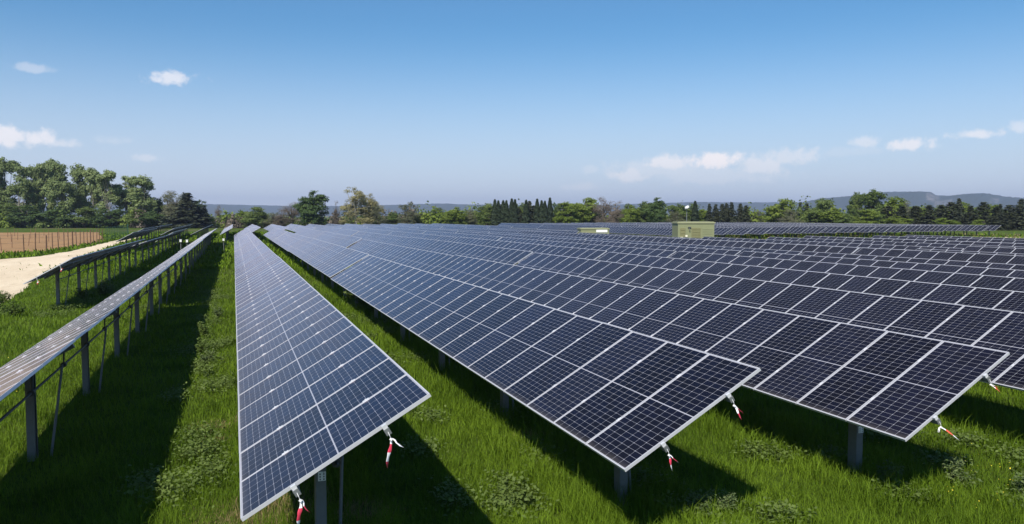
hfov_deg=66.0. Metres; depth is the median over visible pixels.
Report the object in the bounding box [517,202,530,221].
broadleaf tree
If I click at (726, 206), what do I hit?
conifer tree
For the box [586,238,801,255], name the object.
solar table
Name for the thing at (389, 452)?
barricade tape
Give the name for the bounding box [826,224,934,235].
solar table
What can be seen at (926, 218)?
conifer tree
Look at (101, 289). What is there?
weed plant
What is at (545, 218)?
cypress tree
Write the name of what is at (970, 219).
conifer tree
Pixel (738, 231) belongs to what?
solar table
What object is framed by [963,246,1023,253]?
solar table
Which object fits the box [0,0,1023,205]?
sky
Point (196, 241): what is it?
solar table
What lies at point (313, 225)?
solar table
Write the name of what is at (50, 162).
poplar tree
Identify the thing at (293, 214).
broadleaf tree
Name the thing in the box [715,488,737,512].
weed plant
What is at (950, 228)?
solar table
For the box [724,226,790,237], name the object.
solar table
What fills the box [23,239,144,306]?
solar table
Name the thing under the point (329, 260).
solar table
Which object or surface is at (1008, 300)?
solar table
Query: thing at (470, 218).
broadleaf tree
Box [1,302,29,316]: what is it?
weed plant
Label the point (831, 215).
broadleaf tree
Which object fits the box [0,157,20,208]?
poplar tree
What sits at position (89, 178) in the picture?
poplar tree
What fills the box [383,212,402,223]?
broadleaf tree
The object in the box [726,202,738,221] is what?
conifer tree
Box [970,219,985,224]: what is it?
broadleaf tree
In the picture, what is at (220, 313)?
weed plant
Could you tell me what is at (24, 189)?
poplar tree
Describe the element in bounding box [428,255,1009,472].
solar table
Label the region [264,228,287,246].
solar table
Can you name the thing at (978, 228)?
solar table
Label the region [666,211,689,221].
broadleaf tree
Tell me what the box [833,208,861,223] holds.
broadleaf tree
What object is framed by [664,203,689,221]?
broadleaf tree
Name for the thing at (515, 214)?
cypress tree
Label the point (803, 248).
solar table
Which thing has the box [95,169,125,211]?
poplar tree
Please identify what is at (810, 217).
broadleaf tree
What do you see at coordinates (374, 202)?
broadleaf tree
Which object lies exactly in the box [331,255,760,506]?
solar table
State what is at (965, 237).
solar table
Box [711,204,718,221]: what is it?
conifer tree
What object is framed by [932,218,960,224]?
broadleaf tree
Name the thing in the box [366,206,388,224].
broadleaf tree
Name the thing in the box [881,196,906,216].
broadleaf tree
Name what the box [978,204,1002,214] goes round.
broadleaf tree
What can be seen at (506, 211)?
cypress tree
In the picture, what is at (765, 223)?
solar table
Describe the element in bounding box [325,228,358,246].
solar table
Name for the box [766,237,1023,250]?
solar table
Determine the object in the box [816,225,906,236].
solar table
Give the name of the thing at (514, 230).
solar table
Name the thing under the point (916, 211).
conifer tree
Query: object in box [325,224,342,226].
solar table
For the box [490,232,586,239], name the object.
solar table
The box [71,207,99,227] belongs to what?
broadleaf tree
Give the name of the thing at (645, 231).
solar table
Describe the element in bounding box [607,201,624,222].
broadleaf tree
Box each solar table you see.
[0,259,177,461]
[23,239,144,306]
[116,228,156,249]
[130,233,173,266]
[137,226,159,239]
[140,240,202,303]
[154,224,171,235]
[155,228,186,248]
[161,226,183,239]
[178,232,211,265]
[180,224,191,236]
[190,227,206,237]
[198,228,216,247]
[220,226,232,240]
[234,228,250,240]
[234,232,257,251]
[234,239,276,279]
[235,256,430,523]
[249,225,260,234]
[263,224,277,230]
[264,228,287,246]
[269,225,288,230]
[272,232,309,262]
[286,224,300,232]
[289,238,368,297]
[292,226,314,231]
[295,228,323,237]
[306,224,321,229]
[314,231,361,247]
[315,225,341,230]
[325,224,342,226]
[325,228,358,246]
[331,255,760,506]
[341,225,366,229]
[348,239,452,271]
[352,231,409,244]
[355,228,392,234]
[362,224,385,226]
[365,225,393,229]
[381,227,425,233]
[384,225,417,228]
[388,231,456,241]
[398,223,425,225]
[398,237,532,264]
[405,225,442,228]
[408,228,457,232]
[423,231,501,239]
[426,225,465,229]
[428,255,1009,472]
[432,223,464,224]
[435,228,488,232]
[445,225,489,228]
[451,237,606,264]
[457,228,519,232]
[457,231,544,239]
[469,225,512,228]
[483,228,549,231]
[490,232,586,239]
[497,223,543,228]
[498,237,676,259]
[507,228,578,232]
[516,253,1023,390]
[518,231,626,239]
[538,224,602,230]
[543,237,740,256]
[576,224,639,234]
[578,232,701,238]
[583,223,612,223]
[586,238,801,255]
[598,252,1023,311]
[602,226,671,235]
[611,224,671,235]
[622,226,671,236]
[623,236,858,254]
[641,226,732,236]
[659,227,752,237]
[669,251,1023,291]
[682,238,901,253]
[702,237,963,250]
[714,223,782,224]
[714,225,808,237]
[714,226,771,238]
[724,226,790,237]
[725,225,826,237]
[737,251,1023,277]
[739,225,842,237]
[742,223,810,224]
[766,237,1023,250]
[771,225,875,237]
[776,225,858,236]
[785,225,890,237]
[801,251,1023,269]
[803,236,1023,246]
[811,224,920,235]
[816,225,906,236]
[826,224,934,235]
[839,224,948,235]
[854,224,961,234]
[855,248,1023,264]
[865,224,975,236]
[872,236,1023,242]
[877,226,987,235]
[889,224,1000,235]
[905,235,1023,239]
[916,249,1023,255]
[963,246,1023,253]
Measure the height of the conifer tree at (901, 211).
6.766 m
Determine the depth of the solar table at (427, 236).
75.56 m
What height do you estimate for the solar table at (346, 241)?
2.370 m
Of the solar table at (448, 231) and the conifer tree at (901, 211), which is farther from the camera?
the conifer tree at (901, 211)
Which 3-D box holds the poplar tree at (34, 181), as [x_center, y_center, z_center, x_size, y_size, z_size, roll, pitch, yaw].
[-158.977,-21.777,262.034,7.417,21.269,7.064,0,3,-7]
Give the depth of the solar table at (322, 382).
9.77 m
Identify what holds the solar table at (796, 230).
on the ground at (212, 324)
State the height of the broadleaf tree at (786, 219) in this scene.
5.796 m
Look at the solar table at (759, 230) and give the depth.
120.21 m
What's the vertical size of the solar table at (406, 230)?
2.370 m
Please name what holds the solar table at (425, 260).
on the ground at (212, 324)
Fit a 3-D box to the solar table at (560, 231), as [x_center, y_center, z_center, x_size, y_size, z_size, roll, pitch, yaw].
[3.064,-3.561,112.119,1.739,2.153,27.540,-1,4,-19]
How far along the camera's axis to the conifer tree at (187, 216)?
241.80 m
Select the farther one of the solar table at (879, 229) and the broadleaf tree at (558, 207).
the broadleaf tree at (558, 207)
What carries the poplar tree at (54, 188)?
on the ground at (212, 324)
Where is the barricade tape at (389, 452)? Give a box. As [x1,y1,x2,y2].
[386,432,403,467]
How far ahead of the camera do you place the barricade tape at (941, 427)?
9.99 m
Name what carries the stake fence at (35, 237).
on the ground at (212, 324)
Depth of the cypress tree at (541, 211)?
220.90 m
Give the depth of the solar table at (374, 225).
162.02 m
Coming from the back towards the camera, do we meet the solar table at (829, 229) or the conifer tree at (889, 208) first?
the conifer tree at (889, 208)
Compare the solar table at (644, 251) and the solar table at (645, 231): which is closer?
the solar table at (644, 251)
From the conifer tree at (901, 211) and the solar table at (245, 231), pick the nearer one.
the solar table at (245, 231)
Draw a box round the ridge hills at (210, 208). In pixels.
[16,202,798,215]
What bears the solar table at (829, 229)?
on the ground at (212, 324)
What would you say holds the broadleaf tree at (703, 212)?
on the ground at (212, 324)
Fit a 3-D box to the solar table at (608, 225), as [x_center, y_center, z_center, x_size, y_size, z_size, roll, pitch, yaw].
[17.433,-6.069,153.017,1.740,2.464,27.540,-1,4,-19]
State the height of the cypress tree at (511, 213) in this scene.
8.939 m
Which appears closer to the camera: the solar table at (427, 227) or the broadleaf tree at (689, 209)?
the solar table at (427, 227)
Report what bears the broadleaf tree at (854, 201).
on the ground at (212, 324)
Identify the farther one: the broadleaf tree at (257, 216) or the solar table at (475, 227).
the broadleaf tree at (257, 216)
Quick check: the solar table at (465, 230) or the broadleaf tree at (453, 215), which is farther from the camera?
the broadleaf tree at (453, 215)
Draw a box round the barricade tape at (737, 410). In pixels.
[732,400,742,419]
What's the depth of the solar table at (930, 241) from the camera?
59.14 m
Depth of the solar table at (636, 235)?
85.88 m
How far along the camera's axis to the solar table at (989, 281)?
27.59 m
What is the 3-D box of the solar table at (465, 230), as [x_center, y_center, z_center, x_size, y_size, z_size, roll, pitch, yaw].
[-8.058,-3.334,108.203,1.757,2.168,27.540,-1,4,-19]
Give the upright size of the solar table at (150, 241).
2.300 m
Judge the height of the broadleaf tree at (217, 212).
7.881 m
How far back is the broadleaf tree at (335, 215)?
239.22 m
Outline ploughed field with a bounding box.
[0,232,100,252]
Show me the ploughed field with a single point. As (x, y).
(15, 244)
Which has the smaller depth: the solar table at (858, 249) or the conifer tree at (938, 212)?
the solar table at (858, 249)
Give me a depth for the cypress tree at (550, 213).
220.95 m
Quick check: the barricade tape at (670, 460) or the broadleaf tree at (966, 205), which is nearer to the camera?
the barricade tape at (670, 460)
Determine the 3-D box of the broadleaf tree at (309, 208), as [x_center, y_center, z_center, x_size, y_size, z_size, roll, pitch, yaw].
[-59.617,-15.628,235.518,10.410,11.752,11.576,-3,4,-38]
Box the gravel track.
[0,237,137,298]
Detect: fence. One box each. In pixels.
[0,228,102,251]
[106,223,127,238]
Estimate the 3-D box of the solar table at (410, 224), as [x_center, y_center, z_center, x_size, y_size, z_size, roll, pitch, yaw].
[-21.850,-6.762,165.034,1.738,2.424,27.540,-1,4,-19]
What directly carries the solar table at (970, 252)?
on the ground at (212, 324)
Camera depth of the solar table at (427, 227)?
133.81 m
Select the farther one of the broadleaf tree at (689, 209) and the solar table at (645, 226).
the broadleaf tree at (689, 209)
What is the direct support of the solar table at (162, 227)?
on the ground at (212, 324)
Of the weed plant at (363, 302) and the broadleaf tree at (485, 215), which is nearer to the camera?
the weed plant at (363, 302)
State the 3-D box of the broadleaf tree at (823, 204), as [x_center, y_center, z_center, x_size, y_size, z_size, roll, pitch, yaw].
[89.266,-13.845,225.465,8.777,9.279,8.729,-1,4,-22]
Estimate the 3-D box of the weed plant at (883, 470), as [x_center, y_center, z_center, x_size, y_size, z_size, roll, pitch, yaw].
[5.380,3.011,11.269,0.411,0.371,0.380,2,4,30]
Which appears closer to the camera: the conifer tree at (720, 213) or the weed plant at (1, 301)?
the weed plant at (1, 301)
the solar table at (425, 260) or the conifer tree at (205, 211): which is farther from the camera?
the conifer tree at (205, 211)
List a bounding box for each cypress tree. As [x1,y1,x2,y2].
[491,199,497,225]
[495,200,501,225]
[500,200,505,222]
[502,200,508,222]
[508,198,516,222]
[511,199,519,222]
[522,200,530,223]
[532,199,539,222]
[538,200,544,222]
[542,201,547,222]
[547,197,553,222]
[690,201,699,220]
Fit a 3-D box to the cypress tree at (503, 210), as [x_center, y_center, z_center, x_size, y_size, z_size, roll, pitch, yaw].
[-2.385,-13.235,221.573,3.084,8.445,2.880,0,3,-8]
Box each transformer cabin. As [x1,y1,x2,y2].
[577,228,609,233]
[671,221,714,237]
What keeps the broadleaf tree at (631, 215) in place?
on the ground at (212, 324)
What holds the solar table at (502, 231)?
on the ground at (212, 324)
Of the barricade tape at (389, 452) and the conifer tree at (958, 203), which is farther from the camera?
the conifer tree at (958, 203)
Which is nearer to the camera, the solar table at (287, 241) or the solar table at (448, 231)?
the solar table at (287, 241)
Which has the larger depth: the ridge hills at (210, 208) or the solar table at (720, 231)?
the ridge hills at (210, 208)
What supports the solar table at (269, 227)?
on the ground at (212, 324)
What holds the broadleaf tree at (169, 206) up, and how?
on the ground at (212, 324)
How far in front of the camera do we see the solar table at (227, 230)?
120.26 m
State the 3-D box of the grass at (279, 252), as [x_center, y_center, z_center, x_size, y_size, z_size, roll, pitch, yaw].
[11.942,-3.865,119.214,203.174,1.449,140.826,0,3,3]
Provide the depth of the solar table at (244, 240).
69.13 m
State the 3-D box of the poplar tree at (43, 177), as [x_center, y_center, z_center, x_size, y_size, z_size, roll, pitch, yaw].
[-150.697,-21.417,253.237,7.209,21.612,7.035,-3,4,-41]
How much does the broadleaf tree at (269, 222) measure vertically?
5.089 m
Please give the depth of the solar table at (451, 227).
134.31 m
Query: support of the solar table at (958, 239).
on the ground at (212, 324)
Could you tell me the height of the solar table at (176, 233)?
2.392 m
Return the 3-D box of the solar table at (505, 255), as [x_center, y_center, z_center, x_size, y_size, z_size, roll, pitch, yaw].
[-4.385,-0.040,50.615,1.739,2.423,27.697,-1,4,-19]
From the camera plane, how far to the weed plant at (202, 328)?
24.74 m
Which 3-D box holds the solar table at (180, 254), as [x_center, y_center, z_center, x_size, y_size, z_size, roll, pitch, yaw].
[-19.214,0.292,45.395,1.781,2.368,27.697,-1,4,-19]
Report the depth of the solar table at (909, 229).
137.66 m
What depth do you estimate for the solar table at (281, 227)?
130.12 m
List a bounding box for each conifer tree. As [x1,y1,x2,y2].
[155,192,218,227]
[198,205,210,227]
[517,207,522,222]
[519,201,534,222]
[704,203,714,221]
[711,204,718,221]
[715,204,727,221]
[722,203,729,217]
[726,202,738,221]
[736,203,743,221]
[739,205,753,221]
[880,206,894,218]
[888,206,919,223]
[908,206,923,222]
[915,205,937,223]
[933,205,948,222]
[937,202,965,224]
[955,198,965,221]
[957,205,984,224]
[976,202,990,224]
[984,207,1012,230]
[997,205,1020,229]
[1002,199,1023,230]
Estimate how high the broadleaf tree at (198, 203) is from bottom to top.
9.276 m
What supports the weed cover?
on the ground at (212, 324)
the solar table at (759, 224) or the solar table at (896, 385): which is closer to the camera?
the solar table at (896, 385)
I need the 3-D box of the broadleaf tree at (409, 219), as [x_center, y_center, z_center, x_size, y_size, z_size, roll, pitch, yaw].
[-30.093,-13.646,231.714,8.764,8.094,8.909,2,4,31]
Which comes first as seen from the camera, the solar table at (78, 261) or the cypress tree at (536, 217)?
the solar table at (78, 261)
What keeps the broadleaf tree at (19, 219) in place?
on the ground at (212, 324)
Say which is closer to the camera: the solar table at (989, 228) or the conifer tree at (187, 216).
the solar table at (989, 228)
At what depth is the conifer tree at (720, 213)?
213.16 m
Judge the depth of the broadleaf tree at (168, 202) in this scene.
256.99 m
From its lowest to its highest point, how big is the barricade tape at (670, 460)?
0.245 m
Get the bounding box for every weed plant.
[0,290,13,301]
[0,294,5,308]
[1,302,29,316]
[73,287,90,298]
[97,278,117,295]
[188,338,211,351]
[191,321,211,337]
[198,348,217,364]
[211,305,225,316]
[341,291,354,298]
[353,297,368,306]
[361,304,373,313]
[380,314,391,322]
[687,488,716,516]
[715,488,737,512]
[873,459,904,483]
[942,456,982,488]
[1005,471,1023,495]
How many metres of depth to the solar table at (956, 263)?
35.33 m
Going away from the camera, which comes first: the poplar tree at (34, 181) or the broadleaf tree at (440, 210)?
the broadleaf tree at (440, 210)
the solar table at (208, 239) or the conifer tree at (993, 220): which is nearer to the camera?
the solar table at (208, 239)
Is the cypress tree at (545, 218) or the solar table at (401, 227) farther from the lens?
the cypress tree at (545, 218)
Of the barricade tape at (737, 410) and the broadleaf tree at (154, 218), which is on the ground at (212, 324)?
the broadleaf tree at (154, 218)
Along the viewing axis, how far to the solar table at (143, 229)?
122.86 m
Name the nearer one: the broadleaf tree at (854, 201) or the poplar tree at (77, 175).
the broadleaf tree at (854, 201)
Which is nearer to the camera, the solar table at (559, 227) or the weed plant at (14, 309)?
the weed plant at (14, 309)
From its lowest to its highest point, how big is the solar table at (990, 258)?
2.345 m
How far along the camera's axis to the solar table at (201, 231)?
123.50 m
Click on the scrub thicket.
(426, 218)
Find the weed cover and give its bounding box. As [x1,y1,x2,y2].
[0,278,1023,523]
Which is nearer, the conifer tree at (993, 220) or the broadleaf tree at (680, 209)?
the conifer tree at (993, 220)
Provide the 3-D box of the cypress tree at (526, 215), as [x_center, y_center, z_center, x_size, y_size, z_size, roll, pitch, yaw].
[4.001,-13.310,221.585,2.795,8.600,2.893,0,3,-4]
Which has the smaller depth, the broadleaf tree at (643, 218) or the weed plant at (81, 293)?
the weed plant at (81, 293)
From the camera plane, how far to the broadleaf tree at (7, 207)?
245.94 m
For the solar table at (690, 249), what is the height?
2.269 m
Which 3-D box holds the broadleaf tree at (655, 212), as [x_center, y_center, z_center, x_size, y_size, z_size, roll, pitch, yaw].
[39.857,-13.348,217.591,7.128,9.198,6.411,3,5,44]
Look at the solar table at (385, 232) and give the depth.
101.84 m
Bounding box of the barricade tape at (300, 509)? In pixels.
[297,493,308,523]
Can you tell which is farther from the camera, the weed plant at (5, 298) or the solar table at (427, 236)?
the solar table at (427, 236)
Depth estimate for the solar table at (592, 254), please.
46.64 m
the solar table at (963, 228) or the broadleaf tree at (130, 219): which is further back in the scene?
the broadleaf tree at (130, 219)
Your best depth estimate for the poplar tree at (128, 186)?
253.24 m
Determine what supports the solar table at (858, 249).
on the ground at (212, 324)
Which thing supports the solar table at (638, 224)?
on the ground at (212, 324)
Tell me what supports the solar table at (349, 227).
on the ground at (212, 324)
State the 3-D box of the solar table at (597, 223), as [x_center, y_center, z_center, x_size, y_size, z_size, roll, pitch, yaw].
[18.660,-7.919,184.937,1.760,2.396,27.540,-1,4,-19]
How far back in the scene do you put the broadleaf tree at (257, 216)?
238.77 m
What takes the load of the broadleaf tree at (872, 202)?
on the ground at (212, 324)
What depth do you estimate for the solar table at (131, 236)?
93.73 m
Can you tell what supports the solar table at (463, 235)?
on the ground at (212, 324)
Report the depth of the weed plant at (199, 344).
21.94 m
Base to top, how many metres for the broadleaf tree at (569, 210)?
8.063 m
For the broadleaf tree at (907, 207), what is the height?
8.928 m
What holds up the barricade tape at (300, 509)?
hanging from the solar table at (322, 382)
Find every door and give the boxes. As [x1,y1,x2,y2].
[680,228,685,236]
[691,228,700,237]
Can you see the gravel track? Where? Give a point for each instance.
(12, 276)
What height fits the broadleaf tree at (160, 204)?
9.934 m
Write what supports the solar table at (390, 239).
on the ground at (212, 324)
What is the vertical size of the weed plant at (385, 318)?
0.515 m
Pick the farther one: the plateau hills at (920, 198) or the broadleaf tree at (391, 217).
the plateau hills at (920, 198)
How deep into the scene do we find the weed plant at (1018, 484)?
10.80 m
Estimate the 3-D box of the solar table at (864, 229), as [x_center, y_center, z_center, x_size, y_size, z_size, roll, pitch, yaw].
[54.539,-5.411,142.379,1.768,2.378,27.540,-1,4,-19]
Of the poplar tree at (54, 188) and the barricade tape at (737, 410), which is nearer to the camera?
the barricade tape at (737, 410)
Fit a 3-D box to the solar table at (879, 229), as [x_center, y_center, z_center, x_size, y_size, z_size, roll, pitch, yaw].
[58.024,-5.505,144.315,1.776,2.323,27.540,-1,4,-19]
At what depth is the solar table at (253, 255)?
41.33 m
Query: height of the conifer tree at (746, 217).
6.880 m
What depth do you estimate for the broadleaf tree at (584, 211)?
223.82 m
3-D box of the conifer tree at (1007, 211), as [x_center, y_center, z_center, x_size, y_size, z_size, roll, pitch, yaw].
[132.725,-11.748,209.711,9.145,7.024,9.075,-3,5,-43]
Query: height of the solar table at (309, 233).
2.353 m
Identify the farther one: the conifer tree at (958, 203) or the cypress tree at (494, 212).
the cypress tree at (494, 212)
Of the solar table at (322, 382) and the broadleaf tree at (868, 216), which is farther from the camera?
the broadleaf tree at (868, 216)
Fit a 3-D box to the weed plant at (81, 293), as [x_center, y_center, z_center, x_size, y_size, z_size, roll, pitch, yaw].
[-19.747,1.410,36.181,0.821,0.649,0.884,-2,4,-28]
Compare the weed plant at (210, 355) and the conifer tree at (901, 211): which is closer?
the weed plant at (210, 355)
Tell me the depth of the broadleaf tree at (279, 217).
234.79 m
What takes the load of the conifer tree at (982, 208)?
on the ground at (212, 324)
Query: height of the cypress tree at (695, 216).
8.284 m
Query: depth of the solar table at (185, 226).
152.89 m
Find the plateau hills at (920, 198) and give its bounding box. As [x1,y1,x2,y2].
[791,191,1023,213]
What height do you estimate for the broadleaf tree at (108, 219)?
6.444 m
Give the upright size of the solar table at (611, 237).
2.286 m
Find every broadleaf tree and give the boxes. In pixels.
[0,202,18,219]
[0,205,43,227]
[32,206,74,224]
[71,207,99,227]
[87,208,127,227]
[116,208,144,227]
[139,211,166,226]
[154,198,166,213]
[156,190,177,212]
[159,190,183,227]
[193,199,206,224]
[214,205,222,220]
[236,211,247,222]
[240,206,270,227]
[262,212,283,226]
[270,209,291,225]
[277,202,302,225]
[291,190,329,224]
[332,201,340,223]
[338,187,375,223]
[365,193,384,216]
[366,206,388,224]
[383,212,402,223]
[396,202,421,223]
[430,208,448,221]
[439,207,467,223]
[463,209,477,224]
[474,203,492,224]
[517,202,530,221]
[552,201,580,222]
[552,202,561,216]
[573,197,598,222]
[591,196,614,222]
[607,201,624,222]
[618,203,635,221]
[620,205,640,222]
[635,201,650,222]
[642,197,666,222]
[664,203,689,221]
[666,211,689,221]
[684,203,704,220]
[698,209,707,220]
[752,211,764,221]
[759,198,797,222]
[775,209,804,222]
[801,207,825,222]
[812,198,833,211]
[814,208,846,222]
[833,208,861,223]
[845,192,863,211]
[851,209,881,223]
[854,189,887,223]
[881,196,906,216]
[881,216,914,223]
[898,201,911,213]
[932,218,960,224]
[961,202,976,213]
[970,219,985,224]
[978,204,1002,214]
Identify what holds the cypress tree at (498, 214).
on the ground at (212, 324)
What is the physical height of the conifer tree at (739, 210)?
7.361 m
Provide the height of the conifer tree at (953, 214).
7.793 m
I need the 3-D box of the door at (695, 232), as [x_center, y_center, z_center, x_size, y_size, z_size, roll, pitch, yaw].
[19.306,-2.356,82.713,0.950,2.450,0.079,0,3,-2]
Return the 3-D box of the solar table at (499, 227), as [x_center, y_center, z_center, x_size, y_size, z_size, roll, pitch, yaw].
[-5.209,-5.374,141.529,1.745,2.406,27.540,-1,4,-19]
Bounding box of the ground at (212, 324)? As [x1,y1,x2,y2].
[0,216,1023,523]
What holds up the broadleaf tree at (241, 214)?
on the ground at (212, 324)
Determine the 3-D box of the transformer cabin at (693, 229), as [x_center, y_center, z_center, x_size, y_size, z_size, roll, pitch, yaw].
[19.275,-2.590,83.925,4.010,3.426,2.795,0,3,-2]
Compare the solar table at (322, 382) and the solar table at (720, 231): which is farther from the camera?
the solar table at (720, 231)
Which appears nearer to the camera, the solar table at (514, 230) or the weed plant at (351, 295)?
the weed plant at (351, 295)
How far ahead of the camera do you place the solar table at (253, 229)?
123.05 m
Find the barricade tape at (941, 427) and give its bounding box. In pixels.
[938,423,955,437]
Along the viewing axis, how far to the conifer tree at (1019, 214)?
206.99 m
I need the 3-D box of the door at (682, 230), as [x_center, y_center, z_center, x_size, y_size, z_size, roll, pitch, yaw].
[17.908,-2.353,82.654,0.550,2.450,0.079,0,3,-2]
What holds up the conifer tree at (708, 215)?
on the ground at (212, 324)
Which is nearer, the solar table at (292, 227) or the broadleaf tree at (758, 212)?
the solar table at (292, 227)
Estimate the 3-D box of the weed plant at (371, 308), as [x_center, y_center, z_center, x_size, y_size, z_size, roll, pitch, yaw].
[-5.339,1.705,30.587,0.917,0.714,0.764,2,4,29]
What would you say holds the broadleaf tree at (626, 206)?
on the ground at (212, 324)
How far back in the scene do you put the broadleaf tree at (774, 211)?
214.38 m
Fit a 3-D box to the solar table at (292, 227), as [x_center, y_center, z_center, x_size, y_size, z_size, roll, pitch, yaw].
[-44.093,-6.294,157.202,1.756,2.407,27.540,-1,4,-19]
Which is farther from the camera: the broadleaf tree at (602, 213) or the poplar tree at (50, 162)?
the poplar tree at (50, 162)
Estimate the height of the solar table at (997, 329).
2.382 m
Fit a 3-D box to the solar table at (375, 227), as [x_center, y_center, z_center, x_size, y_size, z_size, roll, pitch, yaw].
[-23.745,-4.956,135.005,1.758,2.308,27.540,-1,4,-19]
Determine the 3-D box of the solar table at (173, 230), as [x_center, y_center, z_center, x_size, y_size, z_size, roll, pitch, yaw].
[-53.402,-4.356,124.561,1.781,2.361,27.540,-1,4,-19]
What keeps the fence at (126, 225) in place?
on the ground at (212, 324)
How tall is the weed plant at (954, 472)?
0.441 m
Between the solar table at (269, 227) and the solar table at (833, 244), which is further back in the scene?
the solar table at (269, 227)
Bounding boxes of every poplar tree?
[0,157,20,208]
[0,166,42,208]
[24,164,45,208]
[31,162,56,212]
[40,163,84,213]
[45,158,67,209]
[67,163,89,216]
[75,167,108,213]
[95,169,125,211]
[109,176,140,214]
[126,174,157,213]
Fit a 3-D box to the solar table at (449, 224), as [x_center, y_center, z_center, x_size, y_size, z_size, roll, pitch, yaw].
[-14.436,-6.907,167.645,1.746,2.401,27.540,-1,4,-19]
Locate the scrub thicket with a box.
[0,196,1010,228]
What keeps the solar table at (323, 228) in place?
on the ground at (212, 324)
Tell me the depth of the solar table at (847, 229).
129.59 m
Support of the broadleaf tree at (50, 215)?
on the ground at (212, 324)
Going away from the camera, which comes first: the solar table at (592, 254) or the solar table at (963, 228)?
the solar table at (592, 254)
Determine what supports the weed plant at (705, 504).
on the ground at (212, 324)
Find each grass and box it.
[0,230,1023,272]
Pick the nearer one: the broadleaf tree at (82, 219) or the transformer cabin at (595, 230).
the transformer cabin at (595, 230)
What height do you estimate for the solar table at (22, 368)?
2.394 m
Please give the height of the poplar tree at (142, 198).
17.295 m
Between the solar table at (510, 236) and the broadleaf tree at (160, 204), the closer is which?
the solar table at (510, 236)
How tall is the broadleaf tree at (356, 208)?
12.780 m
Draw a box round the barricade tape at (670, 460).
[667,449,677,468]
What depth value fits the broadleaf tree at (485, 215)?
224.05 m
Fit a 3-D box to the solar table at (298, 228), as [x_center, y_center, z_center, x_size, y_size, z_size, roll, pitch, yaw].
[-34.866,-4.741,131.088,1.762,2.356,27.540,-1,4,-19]
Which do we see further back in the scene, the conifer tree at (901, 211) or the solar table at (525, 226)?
the conifer tree at (901, 211)
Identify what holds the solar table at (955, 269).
on the ground at (212, 324)
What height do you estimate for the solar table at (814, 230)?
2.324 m
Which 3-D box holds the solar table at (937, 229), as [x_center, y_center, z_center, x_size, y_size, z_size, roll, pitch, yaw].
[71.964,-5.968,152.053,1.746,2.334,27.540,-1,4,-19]
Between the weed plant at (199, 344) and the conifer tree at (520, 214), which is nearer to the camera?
the weed plant at (199, 344)

